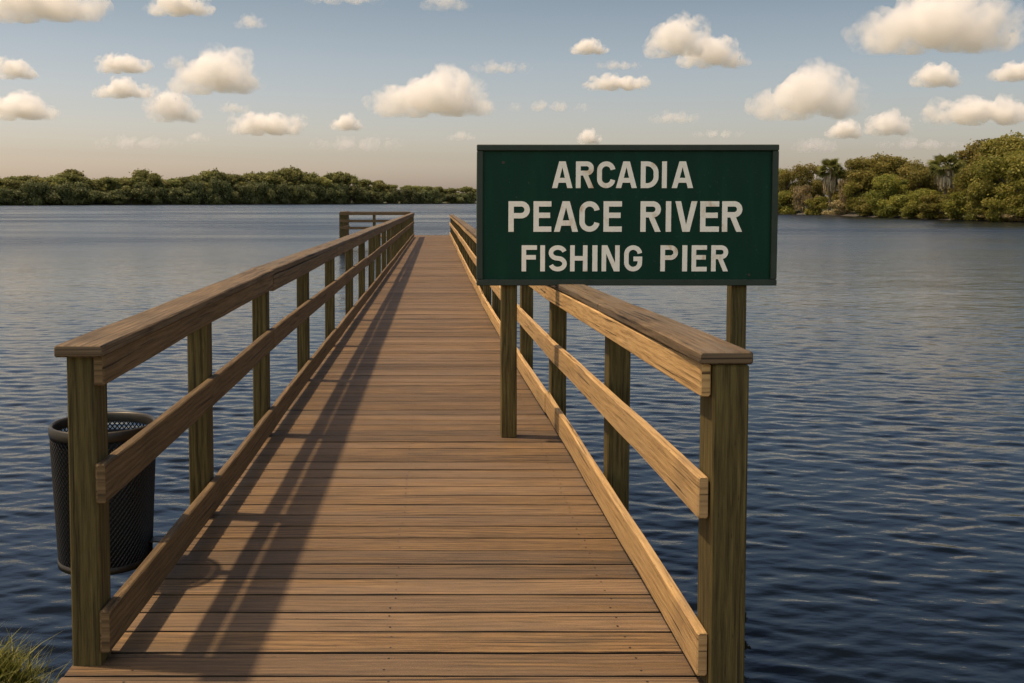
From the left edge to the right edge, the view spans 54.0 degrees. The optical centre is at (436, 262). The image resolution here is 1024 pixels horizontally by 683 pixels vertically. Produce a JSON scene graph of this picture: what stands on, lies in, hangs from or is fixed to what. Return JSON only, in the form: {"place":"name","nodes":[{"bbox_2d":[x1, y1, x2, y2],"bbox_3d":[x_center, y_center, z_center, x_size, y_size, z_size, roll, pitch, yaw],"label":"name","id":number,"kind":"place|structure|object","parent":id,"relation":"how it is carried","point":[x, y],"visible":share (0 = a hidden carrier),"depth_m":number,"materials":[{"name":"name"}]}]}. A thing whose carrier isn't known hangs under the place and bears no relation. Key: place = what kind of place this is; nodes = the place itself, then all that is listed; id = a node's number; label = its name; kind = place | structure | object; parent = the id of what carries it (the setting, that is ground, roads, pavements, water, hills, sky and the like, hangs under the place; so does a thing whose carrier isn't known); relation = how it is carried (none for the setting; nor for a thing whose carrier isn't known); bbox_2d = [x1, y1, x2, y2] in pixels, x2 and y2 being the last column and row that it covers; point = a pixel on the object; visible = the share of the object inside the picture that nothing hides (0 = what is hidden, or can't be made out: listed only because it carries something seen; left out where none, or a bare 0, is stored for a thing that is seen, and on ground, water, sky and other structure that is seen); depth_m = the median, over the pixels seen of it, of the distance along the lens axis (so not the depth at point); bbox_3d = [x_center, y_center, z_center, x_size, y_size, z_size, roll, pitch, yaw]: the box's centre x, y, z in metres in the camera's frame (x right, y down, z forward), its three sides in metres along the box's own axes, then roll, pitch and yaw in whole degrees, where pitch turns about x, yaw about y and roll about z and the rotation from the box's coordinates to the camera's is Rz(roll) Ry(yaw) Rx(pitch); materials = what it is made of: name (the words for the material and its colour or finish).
{"place":"outdoors","nodes":[
{"label":"outdoors","id":0,"kind":"place"},
{"bbox_2d":[0,204,1023,682],"bbox_3d":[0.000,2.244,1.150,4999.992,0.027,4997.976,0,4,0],"label":"water","id":1,"kind":"structure","parent":0,"point":[884,532],"depth_m":11.37,"materials":[{"name":"blue liquid"}]},
{"bbox_2d":[54,211,752,682],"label":"fishing pier","id":2,"kind":"structure","parent":1,"relation":"in","point":[376,499],"depth_m":4.39,"materials":[{"name":"brown wood"}]},
{"bbox_2d":[48,411,170,574],"bbox_3d":[-1.418,0.966,4.269,0.440,0.621,0.440,-3,5,-44],"label":"trash bin","id":3,"kind":"object","parent":2,"relation":"attached to","point":[131,518],"visible":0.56,"depth_m":4.14,"materials":[{"name":"metal"}]},
{"bbox_2d":[476,144,778,437],"bbox_3d":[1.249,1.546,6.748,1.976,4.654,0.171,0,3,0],"label":"pier sign","id":4,"kind":"object","parent":2,"relation":"on","point":[639,215],"visible":0.98,"depth_m":6.58,"materials":[{"name":"green paint"}]},
{"bbox_2d":[0,0,1023,201],"label":"sky","id":5,"kind":"structure","parent":0,"point":[400,93],"materials":[{"name":"blue"}]},
{"bbox_2d":[17,202,1023,221],"bbox_3d":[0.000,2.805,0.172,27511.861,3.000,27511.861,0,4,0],"label":"ground","id":6,"kind":"structure","parent":0,"point":[854,214],"depth_m":649.01,"materials":[{"name":"brown soil"}]},
{"bbox_2d":[0,187,13,204],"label":"shore tree","id":7,"kind":"object","parent":6,"relation":"on","point":[4,191],"visible":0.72,"depth_m":601.62,"materials":[{"name":"green plant"}]},
{"bbox_2d":[0,176,21,189],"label":"shore tree","id":8,"kind":"object","parent":6,"relation":"on","point":[13,184],"visible":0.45,"depth_m":611.31,"materials":[{"name":"green plant"}]},
{"bbox_2d":[4,189,29,204],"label":"shore tree","id":9,"kind":"object","parent":6,"relation":"on","point":[20,197],"visible":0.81,"depth_m":606.91,"materials":[{"name":"green plant"}]},
{"bbox_2d":[17,174,38,184],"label":"shore tree","id":10,"kind":"object","parent":6,"relation":"on","point":[29,177],"visible":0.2,"depth_m":624.36,"materials":[{"name":"green plant"}]},
{"bbox_2d":[18,180,43,204],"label":"shore tree","id":11,"kind":"object","parent":6,"relation":"on","point":[26,187],"visible":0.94,"depth_m":611.93,"materials":[{"name":"green plant"}]},
{"bbox_2d":[0,621,71,682],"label":"grass","id":12,"kind":"structure","parent":6,"relation":"on","point":[10,671],"depth_m":4.27,"materials":[{"name":"green plant"}]},
{"bbox_2d":[30,181,51,204],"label":"shore tree","id":13,"kind":"object","parent":6,"relation":"on","point":[43,187],"visible":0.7,"depth_m":618.62,"materials":[{"name":"green plant"}]},
{"bbox_2d":[36,177,59,186],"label":"shore tree","id":14,"kind":"object","parent":6,"relation":"on","point":[44,179],"visible":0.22,"depth_m":633.97,"materials":[{"name":"green plant"}]},
{"bbox_2d":[38,186,63,204],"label":"shore tree","id":15,"kind":"object","parent":6,"relation":"on","point":[51,196],"visible":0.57,"depth_m":621.20,"materials":[{"name":"green plant"}]},
{"bbox_2d":[46,175,75,184],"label":"shore tree","id":16,"kind":"object","parent":6,"relation":"on","point":[56,178],"visible":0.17,"depth_m":642.75,"materials":[{"name":"green plant"}]},
{"bbox_2d":[51,181,79,204],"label":"shore tree","id":17,"kind":"object","parent":6,"relation":"on","point":[65,189],"visible":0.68,"depth_m":630.97,"materials":[{"name":"green plant"}]},
{"bbox_2d":[52,172,82,184],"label":"shore tree","id":18,"kind":"object","parent":6,"relation":"on","point":[72,178],"visible":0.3,"depth_m":648.90,"materials":[{"name":"green plant"}]},
{"bbox_2d":[59,186,87,202],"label":"shore tree","id":19,"kind":"object","parent":6,"relation":"on","point":[76,191],"visible":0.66,"depth_m":636.46,"materials":[{"name":"green plant"}]},
{"bbox_2d":[55,169,91,184],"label":"shore tree","id":20,"kind":"object","parent":6,"relation":"on","point":[73,172],"visible":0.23,"depth_m":657.58,"materials":[{"name":"green plant"}]},
{"bbox_2d":[68,181,98,203],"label":"shore tree","id":21,"kind":"object","parent":6,"relation":"on","point":[91,196],"visible":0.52,"depth_m":643.92,"materials":[{"name":"green plant"}]},
{"bbox_2d":[77,176,97,197],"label":"shore tree","id":22,"kind":"object","parent":6,"relation":"on","point":[88,181],"visible":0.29,"depth_m":657.09,"materials":[{"name":"green plant"}]},
{"bbox_2d":[95,176,119,191],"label":"shore tree","id":23,"kind":"object","parent":6,"relation":"on","point":[106,181],"visible":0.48,"depth_m":670.53,"materials":[{"name":"green plant"}]},
{"bbox_2d":[97,190,119,203],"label":"shore tree","id":24,"kind":"object","parent":6,"relation":"on","point":[102,197],"visible":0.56,"depth_m":653.52,"materials":[{"name":"green plant"}]},
{"bbox_2d":[100,190,129,203],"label":"shore tree","id":25,"kind":"object","parent":6,"relation":"on","point":[118,196],"visible":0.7,"depth_m":661.58,"materials":[{"name":"green plant"}]},
{"bbox_2d":[106,178,130,191],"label":"shore tree","id":26,"kind":"object","parent":6,"relation":"on","point":[123,184],"visible":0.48,"depth_m":675.02,"materials":[{"name":"green plant"}]},
{"bbox_2d":[107,189,129,203],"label":"shore tree","id":27,"kind":"object","parent":6,"relation":"on","point":[122,192],"visible":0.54,"depth_m":668.00,"materials":[{"name":"green plant"}]},
{"bbox_2d":[121,176,149,185],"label":"shore tree","id":28,"kind":"object","parent":6,"relation":"on","point":[134,179],"visible":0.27,"depth_m":690.55,"materials":[{"name":"green plant"}]},
{"bbox_2d":[125,188,149,203],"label":"shore tree","id":29,"kind":"object","parent":6,"relation":"on","point":[136,192],"visible":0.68,"depth_m":675.00,"materials":[{"name":"green plant"}]},
{"bbox_2d":[130,181,154,203],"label":"shore tree","id":30,"kind":"object","parent":6,"relation":"on","point":[145,187],"visible":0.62,"depth_m":682.14,"materials":[{"name":"green plant"}]},
{"bbox_2d":[129,166,163,187],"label":"shore tree","id":31,"kind":"object","parent":6,"relation":"on","point":[154,178],"visible":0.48,"depth_m":697.97,"materials":[{"name":"green plant"}]},
{"bbox_2d":[139,185,163,204],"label":"shore tree","id":32,"kind":"object","parent":6,"relation":"on","point":[157,192],"visible":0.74,"depth_m":687.00,"materials":[{"name":"green plant"}]},
{"bbox_2d":[155,186,177,204],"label":"shore tree","id":33,"kind":"object","parent":6,"relation":"on","point":[165,191],"visible":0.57,"depth_m":700.69,"materials":[{"name":"green plant"}]},
{"bbox_2d":[161,177,183,188],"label":"shore tree","id":34,"kind":"object","parent":6,"relation":"on","point":[172,181],"visible":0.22,"depth_m":718.52,"materials":[{"name":"green plant"}]},
{"bbox_2d":[163,189,192,204],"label":"shore tree","id":35,"kind":"object","parent":6,"relation":"on","point":[180,197],"visible":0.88,"depth_m":702.95,"materials":[{"name":"green plant"}]},
{"bbox_2d":[177,186,201,204],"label":"shore tree","id":36,"kind":"object","parent":6,"relation":"on","point":[194,200],"visible":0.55,"depth_m":714.45,"materials":[{"name":"green plant"}]},
{"bbox_2d":[183,179,205,204],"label":"shore tree","id":37,"kind":"object","parent":6,"relation":"on","point":[197,186],"visible":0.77,"depth_m":719.47,"materials":[{"name":"green plant"}]},
{"bbox_2d":[193,171,212,182],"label":"shore tree","id":38,"kind":"object","parent":6,"relation":"on","point":[204,174],"visible":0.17,"depth_m":746.45,"materials":[{"name":"green plant"}]},
{"bbox_2d":[199,186,217,203],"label":"shore tree","id":39,"kind":"object","parent":6,"relation":"on","point":[208,195],"visible":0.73,"depth_m":727.72,"materials":[{"name":"green plant"}]},
{"bbox_2d":[203,168,221,182],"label":"shore tree","id":40,"kind":"object","parent":6,"relation":"on","point":[216,173],"visible":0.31,"depth_m":748.32,"materials":[{"name":"green plant"}]},
{"bbox_2d":[207,176,229,204],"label":"shore tree","id":41,"kind":"object","parent":6,"relation":"on","point":[214,183],"visible":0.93,"depth_m":734.02,"materials":[{"name":"green plant"}]},
{"bbox_2d":[217,178,231,203],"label":"shore tree","id":42,"kind":"object","parent":6,"relation":"on","point":[223,184],"visible":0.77,"depth_m":740.58,"materials":[{"name":"green plant"}]},
{"bbox_2d":[219,172,234,189],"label":"shore tree","id":43,"kind":"object","parent":6,"relation":"on","point":[226,177],"visible":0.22,"depth_m":754.73,"materials":[{"name":"green plant"}]},
{"bbox_2d":[231,174,245,186],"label":"shore tree","id":44,"kind":"object","parent":6,"relation":"on","point":[239,177],"visible":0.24,"depth_m":768.94,"materials":[{"name":"green plant"}]},
{"bbox_2d":[230,184,249,203],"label":"shore tree","id":45,"kind":"object","parent":6,"relation":"on","point":[236,195],"visible":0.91,"depth_m":754.24,"materials":[{"name":"green plant"}]},
{"bbox_2d":[240,183,258,203],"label":"shore tree","id":46,"kind":"object","parent":6,"relation":"on","point":[254,199],"visible":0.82,"depth_m":757.67,"materials":[{"name":"green plant"}]},
{"bbox_2d":[241,172,264,196],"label":"shore tree","id":47,"kind":"object","parent":6,"relation":"on","point":[251,178],"visible":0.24,"depth_m":780.04,"materials":[{"name":"green plant"}]},
{"bbox_2d":[245,181,268,202],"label":"shore tree","id":48,"kind":"object","parent":6,"relation":"on","point":[259,189],"visible":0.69,"depth_m":768.24,"materials":[{"name":"green plant"}]},
{"bbox_2d":[262,181,276,203],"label":"shore tree","id":49,"kind":"object","parent":6,"relation":"on","point":[269,195],"visible":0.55,"depth_m":778.95,"materials":[{"name":"green plant"}]},
{"bbox_2d":[257,169,284,190],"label":"shore tree","id":50,"kind":"object","parent":6,"relation":"on","point":[274,178],"visible":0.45,"depth_m":791.48,"materials":[{"name":"green plant"}]},
{"bbox_2d":[269,182,289,203],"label":"shore tree","id":51,"kind":"object","parent":6,"relation":"on","point":[280,191],"visible":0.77,"depth_m":786.94,"materials":[{"name":"green plant"}]},
{"bbox_2d":[271,170,293,185],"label":"shore tree","id":52,"kind":"object","parent":6,"relation":"on","point":[279,173],"visible":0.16,"depth_m":808.14,"materials":[{"name":"green plant"}]},
{"bbox_2d":[278,168,299,186],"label":"shore tree","id":53,"kind":"object","parent":6,"relation":"on","point":[294,175],"visible":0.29,"depth_m":810.55,"materials":[{"name":"green plant"}]},
{"bbox_2d":[285,183,302,203],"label":"shore tree","id":54,"kind":"object","parent":6,"relation":"on","point":[293,193],"visible":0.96,"depth_m":796.90,"materials":[{"name":"green plant"}]},
{"bbox_2d":[294,184,317,203],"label":"shore tree","id":55,"kind":"object","parent":6,"relation":"on","point":[310,196],"visible":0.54,"depth_m":807.18,"materials":[{"name":"green plant"}]},
{"bbox_2d":[302,182,319,203],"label":"shore tree","id":56,"kind":"object","parent":6,"relation":"on","point":[312,187],"visible":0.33,"depth_m":819.22,"materials":[{"name":"green plant"}]},
{"bbox_2d":[299,172,323,196],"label":"shore tree","id":57,"kind":"object","parent":6,"relation":"on","point":[313,177],"visible":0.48,"depth_m":824.43,"materials":[{"name":"green plant"}]},
{"bbox_2d":[316,185,329,203],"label":"shore tree","id":58,"kind":"object","parent":6,"relation":"on","point":[322,197],"visible":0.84,"depth_m":826.06,"materials":[{"name":"green plant"}]},
{"bbox_2d":[323,182,346,203],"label":"shore tree","id":59,"kind":"object","parent":6,"relation":"on","point":[335,191],"visible":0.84,"depth_m":834.80,"materials":[{"name":"green plant"}]},
{"bbox_2d":[322,172,347,201],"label":"shore tree","id":60,"kind":"object","parent":6,"relation":"on","point":[334,177],"visible":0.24,"depth_m":846.14,"materials":[{"name":"green plant"}]},
{"bbox_2d":[332,171,351,184],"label":"shore tree","id":61,"kind":"object","parent":6,"relation":"on","point":[345,178],"visible":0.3,"depth_m":863.18,"materials":[{"name":"green plant"}]},
{"bbox_2d":[336,181,349,203],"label":"shore tree","id":62,"kind":"object","parent":6,"relation":"on","point":[345,189],"visible":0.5,"depth_m":846.52,"materials":[{"name":"green plant"}]},
{"bbox_2d":[346,184,364,203],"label":"shore tree","id":63,"kind":"object","parent":6,"relation":"on","point":[353,191],"visible":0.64,"depth_m":857.18,"materials":[{"name":"green plant"}]},
{"bbox_2d":[352,186,371,202],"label":"shore tree","id":64,"kind":"object","parent":6,"relation":"on","point":[367,195],"visible":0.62,"depth_m":868.05,"materials":[{"name":"green plant"}]},
{"bbox_2d":[353,179,378,196],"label":"shore tree","id":65,"kind":"object","parent":6,"relation":"on","point":[366,183],"visible":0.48,"depth_m":885.96,"materials":[{"name":"green plant"}]},
{"bbox_2d":[368,190,385,203],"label":"shore tree","id":66,"kind":"object","parent":6,"relation":"on","point":[376,198],"visible":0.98,"depth_m":882.35,"materials":[{"name":"green plant"}]},
{"bbox_2d":[370,180,391,201],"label":"shore tree","id":67,"kind":"object","parent":6,"relation":"on","point":[381,185],"visible":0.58,"depth_m":908.92,"materials":[{"name":"green plant"}]},
{"bbox_2d":[385,188,404,203],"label":"shore tree","id":68,"kind":"object","parent":6,"relation":"on","point":[397,196],"visible":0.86,"depth_m":907.68,"materials":[{"name":"green plant"}]},
{"bbox_2d":[400,187,417,203],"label":"shore tree","id":69,"kind":"object","parent":6,"relation":"on","point":[412,200],"visible":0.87,"depth_m":919.36,"materials":[{"name":"green plant"}]},
{"bbox_2d":[409,190,425,203],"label":"shore tree","id":70,"kind":"object","parent":6,"relation":"on","point":[420,197],"visible":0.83,"depth_m":926.68,"materials":[{"name":"green plant"}]},
{"bbox_2d":[421,189,433,203],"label":"shore tree","id":71,"kind":"object","parent":6,"relation":"on","point":[428,196],"visible":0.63,"depth_m":943.12,"materials":[{"name":"green plant"}]},
{"bbox_2d":[430,188,446,203],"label":"shore tree","id":72,"kind":"object","parent":6,"relation":"on","point":[437,199],"visible":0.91,"depth_m":955.60,"materials":[{"name":"green plant"}]},
{"bbox_2d":[455,193,470,203],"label":"shore tree","id":73,"kind":"object","parent":6,"relation":"on","point":[462,198],"visible":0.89,"depth_m":983.30,"materials":[{"name":"green plant"}]},
{"bbox_2d":[778,190,796,213],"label":"waterside shrub","id":74,"kind":"object","parent":6,"relation":"on","point":[785,205],"visible":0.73,"depth_m":185.60,"materials":[{"name":"green plant"}]},
{"bbox_2d":[778,166,800,192],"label":"broadleaf tree","id":75,"kind":"object","parent":6,"relation":"on","point":[786,180],"visible":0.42,"depth_m":194.66,"materials":[{"name":"green plant"}]},
{"bbox_2d":[790,183,819,212],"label":"dry shrub","id":76,"kind":"object","parent":6,"relation":"on","point":[799,199],"visible":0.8,"depth_m":179.32,"materials":[{"name":"brown plant"}]},
{"bbox_2d":[789,161,826,206],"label":"broadleaf tree","id":77,"kind":"object","parent":6,"relation":"on","point":[805,175],"visible":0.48,"depth_m":184.42,"materials":[{"name":"green plant"}]},
{"bbox_2d":[802,196,835,214],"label":"waterside shrub","id":78,"kind":"object","parent":6,"relation":"on","point":[820,203],"visible":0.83,"depth_m":173.90,"materials":[{"name":"green plant"}]},
{"bbox_2d":[816,157,844,210],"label":"cabbage palm","id":79,"kind":"object","parent":6,"relation":"on","point":[830,180],"visible":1,"depth_m":171.30,"materials":[{"name":"green plant"}]},
{"bbox_2d":[826,179,844,209],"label":"broadleaf tree","id":80,"kind":"object","parent":6,"relation":"on","point":[835,196],"visible":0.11,"depth_m":180.65,"materials":[{"name":"green plant"}]},
{"bbox_2d":[820,199,852,214],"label":"dry shrub","id":81,"kind":"object","parent":6,"relation":"on","point":[839,207],"visible":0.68,"depth_m":163.97,"materials":[{"name":"brown plant"}]},
{"bbox_2d":[838,178,856,212],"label":"dry shrub","id":82,"kind":"object","parent":6,"relation":"on","point":[842,197],"visible":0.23,"depth_m":161.87,"materials":[{"name":"brown plant"}]},
{"bbox_2d":[841,178,870,212],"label":"broadleaf tree","id":83,"kind":"object","parent":6,"relation":"on","point":[849,190],"visible":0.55,"depth_m":158.71,"materials":[{"name":"green plant"}]},
{"bbox_2d":[847,196,874,215],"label":"waterside shrub","id":84,"kind":"object","parent":6,"relation":"on","point":[861,208],"visible":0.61,"depth_m":152.01,"materials":[{"name":"green plant"}]},
{"bbox_2d":[843,151,909,197],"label":"broadleaf tree","id":85,"kind":"object","parent":6,"relation":"on","point":[866,171],"visible":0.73,"depth_m":158.15,"materials":[{"name":"green plant"}]},
{"bbox_2d":[862,173,910,216],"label":"broadleaf tree","id":86,"kind":"object","parent":6,"relation":"on","point":[888,185],"visible":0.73,"depth_m":144.33,"materials":[{"name":"green plant"}]},
{"bbox_2d":[876,194,907,217],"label":"waterside shrub","id":87,"kind":"object","parent":6,"relation":"on","point":[892,206],"visible":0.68,"depth_m":141.19,"materials":[{"name":"green plant"}]},
{"bbox_2d":[884,157,943,198],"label":"broadleaf tree","id":88,"kind":"object","parent":6,"relation":"on","point":[917,174],"visible":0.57,"depth_m":147.62,"materials":[{"name":"green plant"}]},
{"bbox_2d":[898,188,943,217],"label":"broadleaf tree","id":89,"kind":"object","parent":6,"relation":"on","point":[910,210],"visible":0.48,"depth_m":133.35,"materials":[{"name":"green plant"}]},
{"bbox_2d":[914,194,952,218],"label":"broadleaf tree","id":90,"kind":"object","parent":6,"relation":"on","point":[927,212],"visible":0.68,"depth_m":127.96,"materials":[{"name":"green plant"}]},
{"bbox_2d":[925,153,967,194],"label":"cabbage palm","id":91,"kind":"object","parent":6,"relation":"on","point":[946,173],"visible":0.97,"depth_m":129.31,"materials":[{"name":"green plant"}]},
{"bbox_2d":[939,191,988,219],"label":"waterside shrub","id":92,"kind":"object","parent":6,"relation":"on","point":[956,206],"visible":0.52,"depth_m":121.50,"materials":[{"name":"green plant"}]},
{"bbox_2d":[942,138,989,194],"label":"broadleaf tree","id":93,"kind":"object","parent":6,"relation":"on","point":[970,154],"visible":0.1,"depth_m":136.33,"materials":[{"name":"green plant"}]},
{"bbox_2d":[951,163,1009,201],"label":"broadleaf tree","id":94,"kind":"object","parent":6,"relation":"on","point":[964,176],"visible":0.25,"depth_m":121.63,"materials":[{"name":"green plant"}]},
{"bbox_2d":[960,183,1003,219],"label":"broadleaf tree","id":95,"kind":"object","parent":6,"relation":"on","point":[974,206],"visible":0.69,"depth_m":118.22,"materials":[{"name":"green plant"}]},
{"bbox_2d":[965,150,1023,206],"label":"broadleaf tree","id":96,"kind":"object","parent":6,"relation":"on","point":[991,171],"visible":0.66,"depth_m":116.15,"materials":[{"name":"green plant"}]},
{"bbox_2d":[977,130,1023,166],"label":"broadleaf tree","id":97,"kind":"object","parent":6,"relation":"on","point":[1003,144],"visible":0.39,"depth_m":126.99,"materials":[{"name":"green plant"}]},
{"bbox_2d":[981,192,1023,221],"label":"waterside shrub","id":98,"kind":"object","parent":6,"relation":"on","point":[1001,202],"visible":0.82,"depth_m":113.71,"materials":[{"name":"green plant"}]},
{"bbox_2d":[999,208,1023,221],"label":"dry shrub","id":99,"kind":"object","parent":6,"relation":"on","point":[1010,217],"visible":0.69,"depth_m":113.20,"materials":[{"name":"brown plant"}]},
{"bbox_2d":[1014,177,1023,216],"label":"broadleaf tree","id":100,"kind":"object","parent":6,"relation":"on","point":[1021,185],"visible":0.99,"depth_m":111.63,"materials":[{"name":"green plant"}]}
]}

